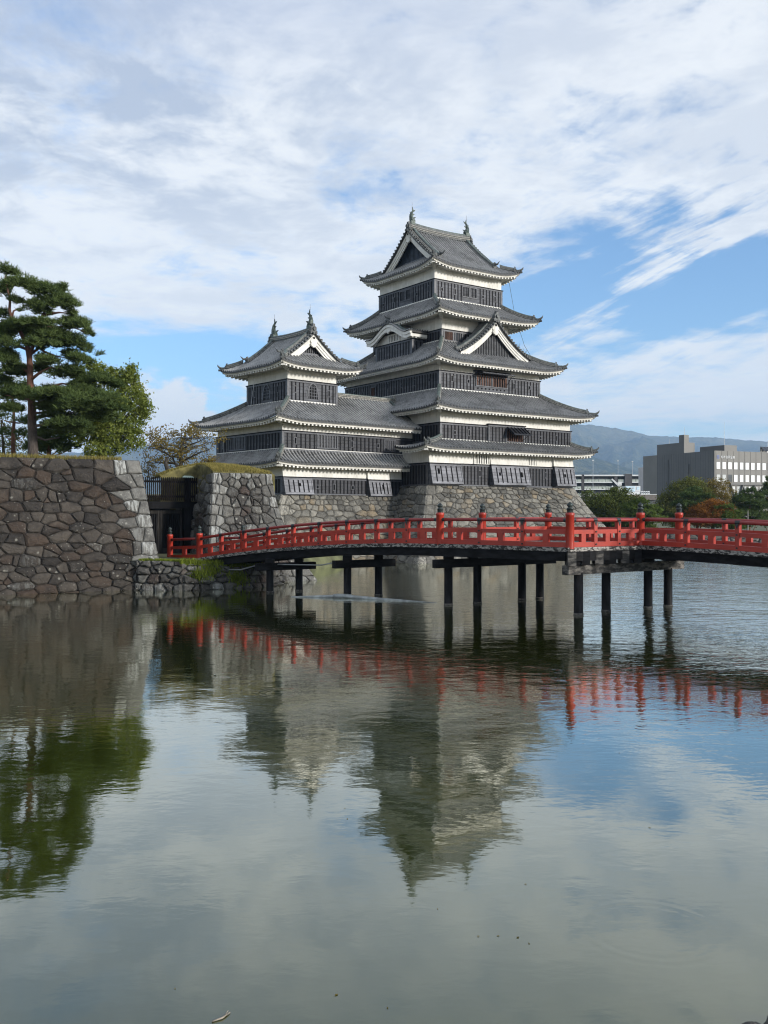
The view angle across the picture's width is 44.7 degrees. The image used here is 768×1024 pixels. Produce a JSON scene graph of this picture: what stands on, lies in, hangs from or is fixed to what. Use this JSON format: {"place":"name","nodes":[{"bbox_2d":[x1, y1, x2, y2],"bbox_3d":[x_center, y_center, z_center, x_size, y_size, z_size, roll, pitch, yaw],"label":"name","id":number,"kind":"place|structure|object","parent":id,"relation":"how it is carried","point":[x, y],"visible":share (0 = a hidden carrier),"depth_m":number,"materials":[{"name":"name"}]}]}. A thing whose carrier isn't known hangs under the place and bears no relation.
{"place":"outdoors","nodes":[
{"label":"outdoors","id":0,"kind":"place"},
{"bbox_2d":[148,494,160,500],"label":"ground","id":1,"kind":"structure","parent":0,"point":[154,498],"depth_m":59.76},
{"bbox_2d":[141,461,159,478],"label":"bush","id":2,"kind":"object","parent":1,"relation":"on","point":[149,469],"visible":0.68,"depth_m":69.81,"materials":[{"name":"green plant"}]},
{"bbox_2d":[164,458,169,469],"bbox_3d":[-14.204,-2.785,62.007,0.805,1.618,0.466,0,0,0],"label":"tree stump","id":3,"kind":"object","parent":1,"relation":"on","point":[166,465],"visible":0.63,"depth_m":61.90,"materials":[{"name":"brown plant"}]},
{"bbox_2d":[134,421,229,468],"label":"sparse tree","id":4,"kind":"object","parent":1,"relation":"on","point":[183,440],"visible":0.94,"depth_m":67.47,"materials":[{"name":"brown plant"}]},
{"bbox_2d":[194,451,215,463],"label":"bush","id":5,"kind":"object","parent":1,"relation":"on","point":[207,460],"visible":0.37,"depth_m":68.90,"materials":[{"name":"green plant"}]},
{"bbox_2d":[151,553,194,561],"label":"landing ground","id":6,"kind":"structure","parent":0,"point":[163,556],"depth_m":53.03,"materials":[{"name":"grey stone"}]},
{"bbox_2d":[139,558,189,561],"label":"landing grass","id":7,"kind":"structure","parent":6,"relation":"on","point":[159,559],"depth_m":47.92,"materials":[{"name":"green plant"}]},
{"bbox_2d":[143,476,197,553],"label":"wooden gate","id":8,"kind":"structure","parent":6,"relation":"on","point":[175,516],"depth_m":55.19,"materials":[{"name":"brown wood"}]},
{"bbox_2d":[149,509,159,553],"bbox_3d":[-13.801,1.150,54.792,1.280,2.600,0.125,0,0,-28],"label":"gate door","id":9,"kind":"structure","parent":8,"relation":"in","point":[154,513],"depth_m":54.98,"materials":[{"name":"black wood"}]},
{"bbox_2d":[160,509,181,553],"bbox_3d":[-12.630,1.150,55.424,1.300,2.600,0.125,0,0,-28],"label":"gate door","id":10,"kind":"structure","parent":8,"relation":"in","point":[172,518],"depth_m":55.37,"materials":[{"name":"black wood"}]},
{"bbox_2d":[152,465,316,581],"bbox_3d":[-9.303,0.786,56.542,8.376,7.227,8.872,0,0,-28],"label":"stone bastion","id":11,"kind":"object","parent":6,"relation":"on","point":[229,501],"visible":0.44,"depth_m":54.17,"materials":[{"name":"grey stone"}]},
{"bbox_2d":[154,462,271,477],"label":"mound grass","id":12,"kind":"structure","parent":11,"relation":"on","point":[218,467],"depth_m":54.98,"materials":[{"name":"green plant"}]},
{"bbox_2d":[304,556,342,570],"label":"bank","id":13,"kind":"structure","parent":0,"point":[323,560],"depth_m":67.41,"materials":[{"name":"green plant"}]},
{"bbox_2d":[0,559,767,1023],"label":"moat water","id":14,"kind":"structure","parent":0,"point":[286,803],"depth_m":12.87,"materials":[{"name":"grey liquid"}]},
{"bbox_2d":[135,560,288,590],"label":"landing wall","id":15,"kind":"structure","parent":14,"relation":"in","point":[161,576],"depth_m":47.72,"materials":[{"name":"grey stone"}]},
{"bbox_2d":[179,557,262,588],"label":"wall weeds","id":16,"kind":"object","parent":15,"relation":"attached to","point":[209,567],"depth_m":48.18,"materials":[{"name":"green plant"}]},
{"bbox_2d":[212,1011,229,1021],"bbox_3d":[-1.282,3.988,7.389,0.040,0.020,0.179,0,0,39],"label":"twig","id":17,"kind":"object","parent":14,"relation":"on","point":[226,1014],"visible":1,"depth_m":7.37,"materials":[{"name":"beige wood"}]},
{"bbox_2d":[275,494,397,559],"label":"turret stone base","id":18,"kind":"object","parent":14,"relation":"in","point":[296,509],"visible":0.18,"depth_m":75.42,"materials":[{"name":"grey stone"}]},
{"bbox_2d":[188,309,421,496],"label":"castle turret","id":19,"kind":"object","parent":18,"relation":"on","point":[318,434],"visible":0.96,"depth_m":77.09,"materials":[{"name":"paint"}]},
{"bbox_2d":[291,594,435,602],"bbox_3d":[-0.878,3.983,42.917,7.274,0.333,0.824,0,0,23],"label":"floating pipe","id":20,"kind":"object","parent":14,"relation":"on","point":[345,596],"visible":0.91,"depth_m":43.26,"materials":[{"name":"grey plastic"}]},
{"bbox_2d":[167,502,767,615],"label":"red bridge","id":21,"kind":"structure","parent":14,"relation":"in","point":[607,552],"depth_m":39.71,"materials":[{"name":"paint"}]},
{"bbox_2d":[384,485,614,563],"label":"castle stone base","id":22,"kind":"object","parent":14,"relation":"in","point":[422,501],"visible":0.38,"depth_m":80.31,"materials":[{"name":"grey stone"}]},
{"bbox_2d":[336,207,599,487],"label":"castle keep","id":23,"kind":"structure","parent":22,"relation":"on","point":[455,370],"depth_m":85.80,"materials":[{"name":"paint"}]},
{"bbox_2d":[742,1021,759,1023],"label":"rock","id":24,"kind":"object","parent":14,"relation":"in","point":[749,1022],"visible":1,"depth_m":7.28,"materials":[{"name":"stone"}]},
{"bbox_2d":[0,0,767,452],"label":"sky","id":25,"kind":"structure","parent":0,"point":[200,175],"materials":[{"name":"blue"}]},
{"bbox_2d":[5,424,767,493],"bbox_3d":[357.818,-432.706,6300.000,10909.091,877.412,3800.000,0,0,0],"label":"mountain","id":26,"kind":"structure","parent":0,"point":[625,448],"depth_m":7026.09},
{"bbox_2d":[573,456,637,474],"bbox_3d":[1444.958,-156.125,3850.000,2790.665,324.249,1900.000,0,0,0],"label":"hill","id":27,"kind":"structure","parent":0,"point":[589,466],"depth_m":4316.48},
{"bbox_2d":[650,521,767,542],"bbox_3d":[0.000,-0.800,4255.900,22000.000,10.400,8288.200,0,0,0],"label":"ground","id":28,"kind":"structure","parent":0,"point":[758,528],"depth_m":145.61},
{"bbox_2d":[578,488,624,526],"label":"broadleaf tree","id":29,"kind":"object","parent":28,"relation":"on","point":[596,506],"visible":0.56,"depth_m":118.25,"materials":[{"name":"green plant"}]},
{"bbox_2d":[573,474,637,500],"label":"apartment block","id":30,"kind":"structure","parent":28,"relation":"on","point":[596,483],"depth_m":379.90,"materials":[{"name":"white paint"}]},
{"bbox_2d":[602,485,647,526],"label":"broadleaf tree","id":31,"kind":"object","parent":28,"relation":"on","point":[619,495],"visible":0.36,"depth_m":120.11,"materials":[{"name":"green plant"}]},
{"bbox_2d":[610,496,667,527],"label":"pine tree","id":32,"kind":"object","parent":28,"relation":"on","point":[632,510],"visible":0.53,"depth_m":114.90,"materials":[{"name":"green plant"}]},
{"bbox_2d":[624,494,656,515],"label":"building","id":33,"kind":"structure","parent":28,"relation":"on","point":[650,497],"depth_m":244.50,"materials":[{"name":"white paint"}]},
{"bbox_2d":[623,486,639,493],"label":"rooftop sign","id":34,"kind":"object","parent":33,"relation":"on","point":[635,489],"visible":0.68,"depth_m":246.90,"materials":[{"name":"white paint"}]},
{"bbox_2d":[638,467,642,490],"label":"white building","id":35,"kind":"structure","parent":28,"relation":"on","point":[640,477],"depth_m":341.26,"materials":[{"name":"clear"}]},
{"bbox_2d":[653,475,717,527],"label":"broadleaf tree","id":36,"kind":"object","parent":28,"relation":"on","point":[664,500],"visible":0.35,"depth_m":125.08,"materials":[{"name":"green plant"}]},
{"bbox_2d":[665,485,715,527],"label":"pine tree","id":37,"kind":"object","parent":28,"relation":"on","point":[690,493],"visible":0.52,"depth_m":118.82,"materials":[{"name":"green plant"}]},
{"bbox_2d":[621,534,761,542],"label":"bank wall","id":38,"kind":"structure","parent":28,"relation":"on","point":[718,538],"depth_m":112.43,"materials":[{"name":"grey stone"}]},
{"bbox_2d":[643,427,767,517],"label":"office building","id":39,"kind":"structure","parent":28,"relation":"on","point":[682,458],"depth_m":267.57,"materials":[{"name":"grey concrete"}]},
{"bbox_2d":[716,462,720,468],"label":"window","id":40,"kind":"structure","parent":39,"relation":"in","point":[718,464],"depth_m":260.59,"materials":[{"name":"white glass"}]},
{"bbox_2d":[728,462,731,469],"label":"window","id":41,"kind":"structure","parent":39,"relation":"in","point":[729,463],"depth_m":262.31,"materials":[{"name":"white glass"}]},
{"bbox_2d":[734,462,737,469],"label":"window","id":42,"kind":"structure","parent":39,"relation":"in","point":[735,463],"depth_m":263.15,"materials":[{"name":"white glass"}]},
{"bbox_2d":[739,462,743,469],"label":"window","id":43,"kind":"structure","parent":39,"relation":"in","point":[741,464],"depth_m":263.98,"materials":[{"name":"white glass"}]},
{"bbox_2d":[739,475,743,481],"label":"window","id":44,"kind":"structure","parent":39,"relation":"in","point":[741,477],"depth_m":263.98,"materials":[{"name":"white glass"}]},
{"bbox_2d":[745,462,748,469],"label":"window","id":45,"kind":"structure","parent":39,"relation":"in","point":[746,463],"depth_m":264.76,"materials":[{"name":"white glass"}]},
{"bbox_2d":[683,496,736,528],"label":"broadleaf tree","id":46,"kind":"object","parent":28,"relation":"on","point":[705,509],"visible":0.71,"depth_m":115.62,"materials":[{"name":"orange plant"}]},
{"bbox_2d":[700,477,738,528],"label":"broadleaf tree","id":47,"kind":"object","parent":28,"relation":"on","point":[722,488],"visible":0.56,"depth_m":127.21,"materials":[{"name":"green plant"}]},
{"bbox_2d":[710,503,746,528],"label":"pine tree","id":48,"kind":"object","parent":28,"relation":"on","point":[738,513],"visible":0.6,"depth_m":114.90,"materials":[{"name":"green plant"}]},
{"bbox_2d":[729,486,767,530],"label":"pine tree","id":49,"kind":"object","parent":28,"relation":"on","point":[748,504],"visible":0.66,"depth_m":117.07,"materials":[{"name":"green plant"}]},
{"bbox_2d":[753,475,767,530],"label":"pine tree","id":50,"kind":"object","parent":28,"relation":"on","point":[764,491],"visible":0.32,"depth_m":122.04,"materials":[{"name":"green plant"}]},
{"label":"plateau ground","id":51,"kind":"structure","parent":0,"visible":0},
{"bbox_2d":[0,376,41,453],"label":"pine tree","id":52,"kind":"object","parent":51,"relation":"on","point":[12,431],"visible":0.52,"depth_m":59.88,"materials":[{"name":"green plant"}]},
{"bbox_2d":[0,411,41,455],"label":"broadleaf tree","id":53,"kind":"object","parent":51,"relation":"on","point":[3,441],"visible":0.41,"depth_m":62.93,"materials":[{"name":"green plant"}]},
{"bbox_2d":[21,418,81,454],"bbox_3d":[-20.963,-4.613,58.634,3.450,2.436,4.773,0,0,-27],"label":"pine tree","id":54,"kind":"object","parent":51,"relation":"on","point":[62,444],"visible":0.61,"depth_m":57.46,"materials":[{"name":"green plant"}]},
{"bbox_2d":[0,452,121,459],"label":"grass fringe","id":55,"kind":"object","parent":51,"relation":"on","point":[17,455],"depth_m":47.54,"materials":[{"name":"green plant"}]},
{"bbox_2d":[0,261,135,455],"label":"pine tree","id":56,"kind":"object","parent":51,"relation":"on","point":[80,392],"visible":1,"depth_m":52.14,"materials":[{"name":"green plant"}]},
{"bbox_2d":[0,457,158,594],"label":"stone wall","id":57,"kind":"structure","parent":51,"relation":"on","point":[74,525],"depth_m":47.03,"materials":[{"name":"grey stone"}]},
{"bbox_2d":[64,354,158,457],"bbox_3d":[-16.624,-6.106,56.441,5.901,6.809,3.810,0,0,0],"label":"broadleaf tree","id":58,"kind":"object","parent":51,"relation":"on","point":[106,436],"visible":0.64,"depth_m":56.17,"materials":[{"name":"green plant"}]}
]}

